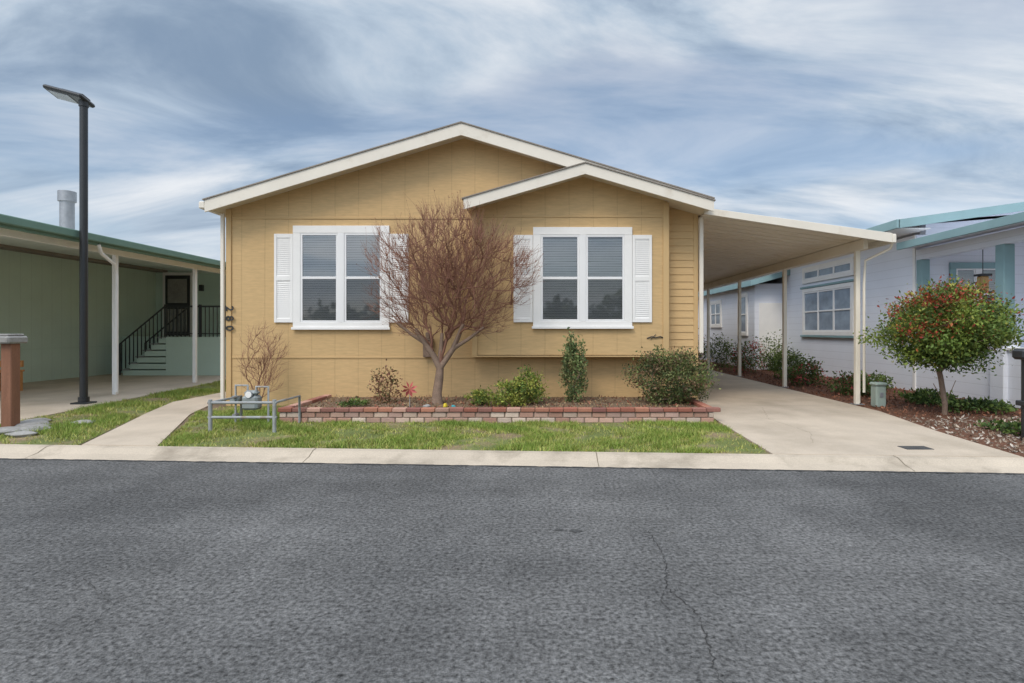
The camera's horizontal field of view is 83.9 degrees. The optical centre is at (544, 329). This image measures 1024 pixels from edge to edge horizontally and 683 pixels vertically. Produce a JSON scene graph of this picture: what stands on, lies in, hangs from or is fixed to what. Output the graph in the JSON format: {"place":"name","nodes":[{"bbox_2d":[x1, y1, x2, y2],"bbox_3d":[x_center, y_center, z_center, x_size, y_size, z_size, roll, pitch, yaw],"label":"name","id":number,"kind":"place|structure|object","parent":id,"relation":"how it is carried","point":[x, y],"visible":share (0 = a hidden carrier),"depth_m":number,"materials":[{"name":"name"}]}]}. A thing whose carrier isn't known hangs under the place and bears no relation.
{"place":"outdoors","nodes":[
{"label":"outdoors","id":0,"kind":"place"},
{"bbox_2d":[0,379,225,444],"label":"lawn","id":1,"kind":"structure","parent":0,"point":[105,417],"depth_m":8.53,"materials":[{"name":"green plant"}]},
{"bbox_2d":[0,334,27,426],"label":"mailbox post","id":2,"kind":"object","parent":1,"relation":"on","point":[10,379],"visible":0.84,"depth_m":7.50,"materials":[{"name":"brown wood"}]},
{"bbox_2d":[0,373,225,423],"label":"neighbor driveway","id":3,"kind":"structure","parent":0,"point":[46,397],"depth_m":12.59,"materials":[{"name":"concrete"}]},
{"bbox_2d":[43,84,96,403],"bbox_3d":[-8.509,-1.508,10.200,0.758,5.675,0.375,0,0,0],"label":"street lamp","id":4,"kind":"object","parent":3,"relation":"on","point":[83,102],"visible":0.97,"depth_m":10.16,"materials":[{"name":"black metal"}]},
{"bbox_2d":[0,249,155,382],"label":"side wall","id":5,"kind":"structure","parent":3,"relation":"on","point":[39,301],"depth_m":15.33,"materials":[{"name":"green"}]},
{"bbox_2d":[112,255,117,394],"bbox_3d":[-8.800,-0.105,11.650,0.080,2.850,0.080,0,0,0],"label":"awning post","id":6,"kind":"object","parent":3,"relation":"on","point":[115,258],"visible":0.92,"depth_m":11.61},
{"bbox_2d":[0,228,225,274],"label":"awning beam","id":7,"kind":"structure","parent":6,"relation":"on","point":[41,239],"depth_m":11.26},
{"bbox_2d":[0,236,217,273],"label":"awning roof","id":8,"kind":"structure","parent":7,"relation":"on","point":[39,246],"depth_m":14.29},
{"bbox_2d":[59,201,74,228],"bbox_3d":[-12.600,-2.825,15.000,0.320,1.450,0.304,0,0,0],"label":"flue pipe","id":9,"kind":"object","parent":8,"relation":"on","point":[66,214],"visible":0.41,"depth_m":14.89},
{"bbox_2d":[57,190,76,202],"bbox_3d":[-12.600,-3.515,15.000,0.400,0.270,0.380,0,0,0],"label":"cap","id":10,"kind":"object","parent":9,"relation":"on","point":[66,195],"visible":0.91,"depth_m":14.86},
{"bbox_2d":[97,244,118,391],"bbox_3d":[-8.553,-0.193,11.127,0.084,2.886,0.841,0,0,-17],"label":"downspout","id":11,"kind":"object","parent":8,"relation":"attached to","point":[107,258],"visible":1,"depth_m":11.47,"materials":[{"name":"white paint"}]},
{"bbox_2d":[0,223,225,269],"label":"awning fascia","id":12,"kind":"structure","parent":8,"relation":"attached to","point":[15,228],"depth_m":10.86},
{"bbox_2d":[0,214,225,266],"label":"awning gutter","id":13,"kind":"object","parent":12,"relation":"attached to","point":[33,225],"visible":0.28,"depth_m":10.72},
{"bbox_2d":[123,338,165,374],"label":"stairs","id":14,"kind":"structure","parent":3,"relation":"on","point":[152,366],"depth_m":16.50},
{"bbox_2d":[122,336,186,369],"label":"treads","id":15,"kind":"object","parent":14,"relation":"on","point":[148,356],"visible":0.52,"depth_m":16.51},
{"bbox_2d":[121,310,161,371],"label":"stair balusters","id":16,"kind":"object","parent":15,"relation":"on","point":[141,340],"visible":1,"depth_m":16.45,"materials":[{"name":"black metal"}]},
{"bbox_2d":[122,336,188,372],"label":"deck back","id":17,"kind":"structure","parent":3,"relation":"on","point":[131,350],"depth_m":17.50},
{"bbox_2d":[192,269,196,382],"bbox_3d":[-8.800,-0.105,14.300,0.080,2.850,0.080,0,0,0],"label":"awning post","id":18,"kind":"object","parent":3,"relation":"on","point":[194,325],"visible":1,"depth_m":14.26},
{"bbox_2d":[166,336,225,374],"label":"deck","id":19,"kind":"structure","parent":3,"relation":"on","point":[178,355],"depth_m":16.50,"materials":[{"name":"green paint"}]},
{"bbox_2d":[156,270,225,335],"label":"end wall","id":20,"kind":"structure","parent":19,"relation":"on","point":[209,295],"depth_m":19.00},
{"bbox_2d":[163,272,191,335],"bbox_3d":[-12.230,-0.860,18.975,1.020,2.120,0.050,0,0,0],"label":"door frame","id":21,"kind":"object","parent":20,"relation":"attached to","point":[177,273],"visible":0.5,"depth_m":18.95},
{"bbox_2d":[165,275,189,334],"bbox_3d":[-12.230,-0.820,18.940,0.820,2.000,0.020,0,0,0],"label":"door","id":22,"kind":"structure","parent":21,"relation":"in","point":[167,277],"depth_m":18.93,"materials":[{"name":"black metal"}]},
{"bbox_2d":[168,279,186,331],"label":"door panels","id":23,"kind":"object","parent":22,"relation":"attached to","point":[177,290],"visible":0.9,"depth_m":18.91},
{"bbox_2d":[164,304,225,336],"bbox_3d":[-9.975,-0.270,16.500,2.110,0.940,0.060,0,0,0],"label":"deck railing","id":24,"kind":"object","parent":19,"relation":"on","point":[200,306],"visible":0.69,"depth_m":16.49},
{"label":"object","id":25,"kind":"object","parent":3,"relation":"on","visible":0},
{"bbox_2d":[0,244,167,271],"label":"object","id":26,"kind":"structure","parent":25,"relation":"on","point":[44,253],"depth_m":15.09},
{"bbox_2d":[157,403,768,453],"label":"lawn","id":27,"kind":"structure","parent":0,"point":[669,436],"depth_m":7.04,"materials":[{"name":"green plant"}]},
{"bbox_2d":[230,385,269,422],"bbox_3d":[-4.152,1.049,8.012,0.537,0.562,0.195,0,0,0],"label":"gas meter","id":28,"kind":"object","parent":27,"relation":"on","point":[251,395],"visible":0.78,"depth_m":7.98,"materials":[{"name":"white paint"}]},
{"bbox_2d":[207,395,300,432],"bbox_3d":[-3.915,1.125,7.731,0.890,0.450,0.793,0,0,0],"label":"pipe guard rail","id":29,"kind":"object","parent":27,"relation":"on","point":[241,417],"visible":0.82,"depth_m":7.35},
{"bbox_2d":[235,317,291,408],"bbox_3d":[-4.686,0.557,9.465,0.914,1.547,0.755,0,0,32],"label":"bare shrub","id":30,"kind":"object","parent":27,"relation":"on","point":[270,355],"visible":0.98,"depth_m":9.43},
{"bbox_2d":[0,459,1023,682],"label":"road","id":31,"kind":"structure","parent":0,"point":[170,572],"depth_m":3.26,"materials":[{"name":"asphalt"}]},
{"bbox_2d":[0,0,1023,261],"label":"sky","id":32,"kind":"structure","parent":0,"point":[861,114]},
{"bbox_2d":[54,397,1020,455],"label":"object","id":33,"kind":"structure","parent":0,"point":[206,408],"depth_m":8.26,"materials":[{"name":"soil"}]},
{"bbox_2d":[82,392,225,445],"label":"walkway","id":34,"kind":"structure","parent":33,"relation":"on","point":[153,427],"depth_m":7.82,"materials":[{"name":"concrete"}]},
{"bbox_2d":[231,138,692,405],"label":"front wall","id":35,"kind":"structure","parent":33,"relation":"on","point":[466,167],"depth_m":9.90,"materials":[{"name":"beige"}]},
{"bbox_2d":[274,234,292,322],"bbox_3d":[-4.537,-0.900,9.883,0.325,1.540,0.035,0,0,0],"label":"shutter","id":36,"kind":"object","parent":35,"relation":"attached to","point":[276,278],"visible":1,"depth_m":9.87,"materials":[{"name":"white paint"}]},
{"bbox_2d":[277,238,289,318],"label":"shutter louvres","id":37,"kind":"object","parent":36,"relation":"attached to","point":[283,286],"visible":1,"depth_m":9.88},
{"bbox_2d":[214,136,463,214],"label":"roof","id":38,"kind":"structure","parent":35,"relation":"on","point":[222,210],"depth_m":9.82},
{"bbox_2d":[202,121,460,200],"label":"shingles","id":39,"kind":"object","parent":38,"relation":"on","point":[203,199],"visible":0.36,"depth_m":9.47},
{"bbox_2d":[204,123,460,211],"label":"fascia","id":40,"kind":"structure","parent":38,"relation":"attached to","point":[332,167],"depth_m":9.49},
{"bbox_2d":[464,136,564,167],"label":"roof","id":41,"kind":"structure","parent":38,"relation":"attached to","point":[514,152],"depth_m":9.85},
{"bbox_2d":[461,123,712,198],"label":"fascia","id":42,"kind":"structure","parent":41,"relation":"attached to","point":[515,145],"depth_m":9.49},
{"bbox_2d":[461,121,714,198],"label":"shingles","id":43,"kind":"object","parent":41,"relation":"on","point":[587,160],"visible":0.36,"depth_m":9.47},
{"bbox_2d":[291,327,389,329],"bbox_3d":[-3.535,-0.028,9.842,1.710,0.045,0.024,0,0,0],"label":"window sill","id":44,"kind":"structure","parent":35,"relation":"attached to","point":[340,328],"depth_m":9.83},
{"bbox_2d":[293,226,389,326],"bbox_3d":[-3.535,-0.912,9.877,1.670,1.795,0.045,0,0,0],"label":"window trim","id":45,"kind":"structure","parent":35,"relation":"attached to","point":[297,230],"depth_m":9.86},
{"bbox_2d":[300,233,381,321],"bbox_3d":[-3.535,-0.906,9.877,1.410,1.548,0.046,0,0,0],"label":"window frame","id":46,"kind":"object","parent":45,"relation":"in","point":[341,277],"depth_m":9.86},
{"bbox_2d":[303,236,379,319],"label":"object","id":47,"kind":"object","parent":45,"relation":"attached to","point":[325,270],"depth_m":9.89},
{"bbox_2d":[303,235,379,317],"bbox_3d":[-3.535,-0.906,9.898,1.340,1.478,0.001,0,0,0],"label":"left window","id":48,"kind":"structure","parent":45,"relation":"in","point":[335,276],"depth_m":9.90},
{"bbox_2d":[390,234,408,322],"bbox_3d":[-2.533,-0.900,9.883,0.325,1.540,0.035,0,0,0],"label":"shutter","id":49,"kind":"object","parent":35,"relation":"attached to","point":[403,277],"visible":0.46,"depth_m":9.87,"materials":[{"name":"white paint"}]},
{"bbox_2d":[392,238,405,318],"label":"shutter louvres","id":50,"kind":"object","parent":49,"relation":"attached to","point":[400,301],"visible":0.44,"depth_m":9.88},
{"bbox_2d":[232,215,691,358],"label":"seams","id":51,"kind":"object","parent":35,"relation":"attached to","point":[480,357],"visible":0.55,"depth_m":9.88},
{"bbox_2d":[226,209,697,405],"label":"corner trim","id":52,"kind":"structure","parent":35,"relation":"attached to","point":[229,296],"depth_m":9.88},
{"bbox_2d":[220,213,703,398],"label":"downspouts","id":53,"kind":"object","parent":52,"relation":"attached to","point":[222,297],"visible":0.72,"depth_m":9.84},
{"bbox_2d":[474,177,667,354],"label":"bay wall","id":54,"kind":"structure","parent":35,"relation":"attached to","point":[583,196],"depth_m":9.60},
{"bbox_2d":[513,235,532,321],"bbox_3d":[-0.367,-0.865,9.582,0.325,1.470,0.035,0,0,0],"label":"shutter","id":55,"kind":"object","parent":54,"relation":"attached to","point":[530,237],"visible":0.85,"depth_m":9.56,"materials":[{"name":"white paint"}]},
{"bbox_2d":[516,239,529,317],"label":"shutter louvres","id":56,"kind":"object","parent":55,"relation":"attached to","point":[522,310],"visible":0.67,"depth_m":9.58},
{"bbox_2d":[467,175,583,213],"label":"bay roof","id":57,"kind":"structure","parent":54,"relation":"on","point":[522,193],"depth_m":9.53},
{"bbox_2d":[464,163,584,208],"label":"bay fascia","id":58,"kind":"structure","parent":57,"relation":"attached to","point":[529,184],"depth_m":9.15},
{"bbox_2d":[472,203,668,355],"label":"bay corner trim","id":59,"kind":"structure","parent":54,"relation":"attached to","point":[665,279],"depth_m":9.57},
{"bbox_2d":[533,227,631,325],"bbox_3d":[0.633,-0.880,9.578,1.667,1.700,0.045,0,0,0],"label":"window right trim","id":60,"kind":"structure","parent":54,"relation":"attached to","point":[538,232],"depth_m":9.56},
{"bbox_2d":[543,237,621,318],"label":"window blinds","id":61,"kind":"object","parent":60,"relation":"attached to","point":[558,303],"depth_m":9.59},
{"bbox_2d":[541,235,623,320],"bbox_3d":[0.633,-0.874,9.577,1.407,1.453,0.046,0,0,0],"label":"window right sash","id":62,"kind":"object","parent":60,"relation":"in","point":[582,278],"depth_m":9.56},
{"bbox_2d":[532,326,633,328],"bbox_3d":[0.633,-0.043,9.542,1.707,0.045,0.024,0,0,0],"label":"window sill","id":63,"kind":"structure","parent":60,"relation":"attached to","point":[583,327],"depth_m":9.53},
{"bbox_2d":[632,235,651,321],"bbox_3d":[1.636,-0.865,9.582,0.328,1.470,0.035,0,0,0],"label":"shutter","id":64,"kind":"object","parent":54,"relation":"attached to","point":[641,278],"visible":1,"depth_m":9.56,"materials":[{"name":"white paint"}]},
{"bbox_2d":[635,239,648,317],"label":"shutter louvres","id":65,"kind":"object","parent":64,"relation":"attached to","point":[641,269],"visible":1,"depth_m":9.58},
{"bbox_2d":[584,174,708,215],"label":"bay roof","id":66,"kind":"structure","parent":54,"relation":"attached to","point":[686,207],"depth_m":9.55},
{"bbox_2d":[585,163,713,211],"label":"bay fascia","id":67,"kind":"structure","parent":66,"relation":"attached to","point":[649,187],"depth_m":9.15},
{"bbox_2d":[585,161,715,201],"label":"bay shingles","id":68,"kind":"object","parent":66,"relation":"on","point":[714,200],"visible":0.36,"depth_m":9.13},
{"bbox_2d":[669,210,693,353],"bbox_3d":[2.335,-0.840,9.885,0.490,2.500,0.016,0,0,0],"label":"lap siding","id":69,"kind":"object","parent":35,"relation":"attached to","point":[681,279],"visible":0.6,"depth_m":9.88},
{"bbox_2d":[278,394,720,422],"bbox_3d":[-0.652,1.214,9.002,6.316,0.223,1.796,0,0,0],"label":"brick planter","id":70,"kind":"object","parent":33,"relation":"on","point":[601,409],"visible":0.77,"depth_m":8.13,"materials":[{"name":"brick"}]},
{"bbox_2d":[367,359,404,402],"bbox_3d":[-2.541,0.823,9.082,0.627,0.740,0.452,0,0,0],"label":"dry shrub","id":71,"kind":"object","parent":70,"relation":"on","point":[385,398],"visible":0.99,"depth_m":9.08,"materials":[{"name":"brown plant"}]},
{"bbox_2d":[357,188,544,403],"bbox_3d":[-1.472,-0.496,8.980,3.036,3.392,2.501,0,0,0],"label":"bare crape myrtle tree","id":72,"kind":"object","parent":70,"relation":"on","point":[440,360],"visible":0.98,"depth_m":8.81,"materials":[{"name":"brown plant"}]},
{"bbox_2d":[463,388,489,405],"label":"shrub","id":73,"kind":"object","parent":70,"relation":"on","point":[475,392],"visible":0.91,"depth_m":8.73,"materials":[{"name":"green plant"}]},
{"bbox_2d":[477,377,536,406],"bbox_3d":[-0.631,0.965,8.756,1.013,0.464,0.692,0,0,0],"label":"shrub","id":74,"kind":"object","parent":70,"relation":"on","point":[510,396],"visible":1,"depth_m":8.65,"materials":[{"name":"green plant"}]},
{"bbox_2d":[513,364,549,404],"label":"shrub","id":75,"kind":"object","parent":70,"relation":"on","point":[529,379],"visible":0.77,"depth_m":8.80,"materials":[{"name":"green plant"}]},
{"bbox_2d":[557,327,588,401],"bbox_3d":[0.449,0.569,9.177,0.543,1.256,0.506,0,0,0],"label":"upright shrub","id":76,"kind":"object","parent":70,"relation":"on","point":[573,356],"visible":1,"depth_m":9.13,"materials":[{"name":"green plant"}]},
{"bbox_2d":[617,344,721,406],"bbox_3d":[1.973,0.708,8.975,1.661,0.980,1.205,0,0,0],"label":"round shrub","id":77,"kind":"object","parent":70,"relation":"on","point":[679,364],"visible":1,"depth_m":8.85,"materials":[{"name":"green plant"}]},
{"bbox_2d":[698,235,925,390],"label":"side wall","id":78,"kind":"structure","parent":33,"relation":"on","point":[889,275],"depth_m":14.11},
{"bbox_2d":[800,279,853,337],"bbox_3d":[7.965,-0.555,16.150,0.070,1.530,3.100,0,0,0],"label":"window head trim","id":79,"kind":"structure","parent":78,"relation":"attached to","point":[831,283],"depth_m":15.91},
{"bbox_2d":[802,282,853,335],"bbox_3d":[7.975,-0.550,16.150,0.050,1.400,2.900,0,0,0],"label":"triple window trim","id":80,"kind":"structure","parent":78,"relation":"attached to","point":[841,285],"depth_m":15.73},
{"bbox_2d":[804,286,850,331],"bbox_3d":[7.979,-0.550,16.150,0.042,1.180,2.680,0,0,0],"label":"triple window sash","id":81,"kind":"object","parent":80,"relation":"in","point":[833,309],"visible":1,"depth_m":15.83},
{"bbox_2d":[805,288,849,329],"bbox_3d":[7.980,-0.550,16.150,0.001,1.100,2.600,0,0,0],"label":"triple window glass","id":82,"kind":"object","parent":81,"relation":"in","point":[842,301],"visible":1,"depth_m":16.01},
{"bbox_2d":[802,257,853,283],"bbox_3d":[7.975,-1.660,16.150,0.050,0.480,2.900,0,0,0],"label":"transom window trim","id":83,"kind":"structure","parent":78,"relation":"attached to","point":[844,274],"depth_m":15.89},
{"bbox_2d":[805,263,849,278],"bbox_3d":[7.980,-1.660,16.150,0.001,0.180,2.600,0,0,0],"label":"transom window glass","id":84,"kind":"object","parent":83,"relation":"in","point":[840,268],"visible":1,"depth_m":16.01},
{"bbox_2d":[912,235,915,389],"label":"corner boards","id":85,"kind":"object","parent":78,"relation":"attached to","point":[914,291],"visible":0.6,"depth_m":12.29,"materials":[{"name":"white paint"}]},
{"bbox_2d":[698,359,1023,456],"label":"mulch bed","id":86,"kind":"object","parent":33,"relation":"on","point":[931,416],"visible":0.5,"depth_m":8.90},
{"bbox_2d":[699,332,737,367],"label":"garden shrub","id":87,"kind":"object","parent":86,"relation":"on","point":[718,344],"visible":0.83,"depth_m":20.20,"materials":[{"name":"green plant"}]},
{"bbox_2d":[698,284,781,369],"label":"wing","id":88,"kind":"structure","parent":86,"relation":"on","point":[763,293],"depth_m":20.79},
{"bbox_2d":[698,280,752,296],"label":"wing fascia","id":89,"kind":"structure","parent":88,"relation":"attached to","point":[730,287],"depth_m":20.85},
{"bbox_2d":[759,303,781,365],"bbox_3d":[7.550,0.150,18.985,0.800,2.100,0.030,0,0,0],"label":"door","id":90,"kind":"structure","parent":88,"relation":"in","point":[770,317],"depth_m":18.97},
{"bbox_2d":[725,336,766,372],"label":"flowering shrub","id":91,"kind":"object","parent":86,"relation":"on","point":[745,360],"visible":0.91,"depth_m":17.58,"materials":[{"name":"green plant"}]},
{"bbox_2d":[756,330,792,370],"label":"garden shrub","id":92,"kind":"object","parent":86,"relation":"on","point":[774,349],"visible":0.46,"depth_m":18.27,"materials":[{"name":"green plant"}]},
{"bbox_2d":[762,348,810,379],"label":"garden shrub","id":93,"kind":"object","parent":86,"relation":"on","point":[777,359],"visible":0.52,"depth_m":15.38,"materials":[{"name":"green plant"}]},
{"bbox_2d":[777,356,827,386],"bbox_3d":[6.171,0.990,13.578,1.124,0.760,1.088,0,0,-33],"label":"flowering shrub","id":94,"kind":"object","parent":86,"relation":"on","point":[796,374],"visible":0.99,"depth_m":13.40,"materials":[{"name":"green plant"}]},
{"bbox_2d":[827,370,892,397],"bbox_3d":[6.340,1.095,11.560,1.331,0.567,1.182,0,0,0],"label":"flowering shrub","id":95,"kind":"object","parent":86,"relation":"on","point":[846,387],"visible":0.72,"depth_m":11.48,"materials":[{"name":"green plant"}]},
{"bbox_2d":[869,382,887,406],"bbox_3d":[5.750,1.115,9.810,0.220,0.430,0.220,0,0,0],"label":"utility pedestal","id":96,"kind":"object","parent":86,"relation":"on","point":[878,394],"visible":0.94,"depth_m":9.72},
{"bbox_2d":[893,387,962,406],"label":"groundcover plant","id":97,"kind":"object","parent":86,"relation":"on","point":[921,395],"visible":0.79,"depth_m":10.12,"materials":[{"name":"green plant"}]},
{"bbox_2d":[853,273,1023,414],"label":"red tip tree","id":98,"kind":"object","parent":86,"relation":"on","point":[952,325],"visible":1,"depth_m":8.47,"materials":[{"name":"green plant"}]},
{"bbox_2d":[927,395,1017,414],"bbox_3d":[6.966,1.211,9.206,1.059,0.329,1.253,0,0,-29],"label":"groundcover plant","id":99,"kind":"object","parent":86,"relation":"on","point":[984,405],"visible":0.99,"depth_m":9.06,"materials":[{"name":"green plant"}]},
{"bbox_2d":[968,416,1020,436],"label":"groundcover plant","id":100,"kind":"object","parent":86,"relation":"on","point":[1012,427],"visible":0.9,"depth_m":7.25,"materials":[{"name":"green plant"}]},
{"bbox_2d":[990,336,1019,402],"bbox_3d":[8.070,0.710,9.980,0.300,1.220,0.300,0,0,0],"label":"column pedestal","id":101,"kind":"object","parent":86,"relation":"on","point":[999,385],"depth_m":9.91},
{"bbox_2d":[1012,348,1023,440],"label":"utility bollard","id":102,"kind":"object","parent":86,"relation":"on","point":[1017,353],"visible":0.86,"depth_m":6.75,"materials":[{"name":"black metal"}]},
{"bbox_2d":[906,222,1023,248],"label":"porch roof","id":103,"kind":"structure","parent":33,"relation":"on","point":[990,231],"depth_m":10.63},
{"bbox_2d":[896,212,1023,249],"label":"porch fascia","id":104,"kind":"structure","parent":103,"relation":"attached to","point":[1016,218],"depth_m":10.25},
{"bbox_2d":[920,221,1023,347],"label":"front wall","id":105,"kind":"structure","parent":33,"relation":"on","point":[939,266],"depth_m":12.25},
{"bbox_2d":[896,225,919,239],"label":"roof","id":106,"kind":"structure","parent":105,"relation":"on","point":[909,235],"depth_m":14.73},
{"bbox_2d":[887,228,930,237],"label":"eave soffit","id":107,"kind":"structure","parent":106,"relation":"attached to","point":[899,232],"depth_m":12.12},
{"bbox_2d":[899,202,1023,227],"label":"rake fascia","id":108,"kind":"structure","parent":106,"relation":"attached to","point":[961,215],"depth_m":11.70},
{"bbox_2d":[949,262,994,283],"bbox_3d":[9.300,-0.775,12.227,1.200,1.350,0.045,0,0,0],"label":"porch window trim","id":109,"kind":"structure","parent":105,"relation":"attached to","point":[953,266],"depth_m":12.21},
{"bbox_2d":[958,271,994,307],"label":"porch window blinds","id":110,"kind":"object","parent":109,"relation":"attached to","point":[965,275],"visible":0.17,"depth_m":12.24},
{"bbox_2d":[920,211,1023,225],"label":"front gable","id":111,"kind":"structure","parent":105,"relation":"on","point":[987,218],"depth_m":12.25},
{"bbox_2d":[698,367,1021,456],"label":"driveway","id":112,"kind":"structure","parent":0,"point":[772,419],"depth_m":7.75,"materials":[{"name":"concrete"}]},
{"bbox_2d":[698,209,895,404],"bbox_3d":[4.265,-0.361,16.875,3.210,3.363,14.770,0,0,0],"label":"carport","id":113,"kind":"object","parent":112,"relation":"on","point":[739,247],"visible":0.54,"depth_m":11.01,"materials":[{"name":"beige metal"}]},
{"bbox_2d":[866,219,899,231],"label":"eave fascia","id":114,"kind":"structure","parent":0,"point":[889,226],"depth_m":12.03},
{"bbox_2d":[917,259,929,301],"bbox_3d":[8.070,-0.600,12.140,0.180,1.800,0.180,0,0,0],"label":"shutter","id":115,"kind":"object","parent":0,"point":[923,271],"depth_m":12.05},
{"bbox_2d":[916,227,1023,259],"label":"porch beam","id":116,"kind":"structure","parent":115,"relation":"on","point":[1012,236],"depth_m":10.62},
{"bbox_2d":[917,350,1020,407],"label":"porch knee wall","id":117,"kind":"structure","parent":0,"point":[970,384],"depth_m":10.64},
{"bbox_2d":[995,244,1014,334],"bbox_3d":[8.070,-0.700,9.980,0.200,1.600,0.200,0,0,0],"label":"shutter","id":118,"kind":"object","parent":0,"point":[1004,267],"depth_m":9.88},
{"label":"ground","id":119,"kind":"structure","parent":0,"visible":0},
{"bbox_2d":[0,444,1023,473],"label":"gutter kerb","id":120,"kind":"structure","parent":119,"relation":"on","point":[878,463],"depth_m":6.01,"materials":[{"name":"concrete"}]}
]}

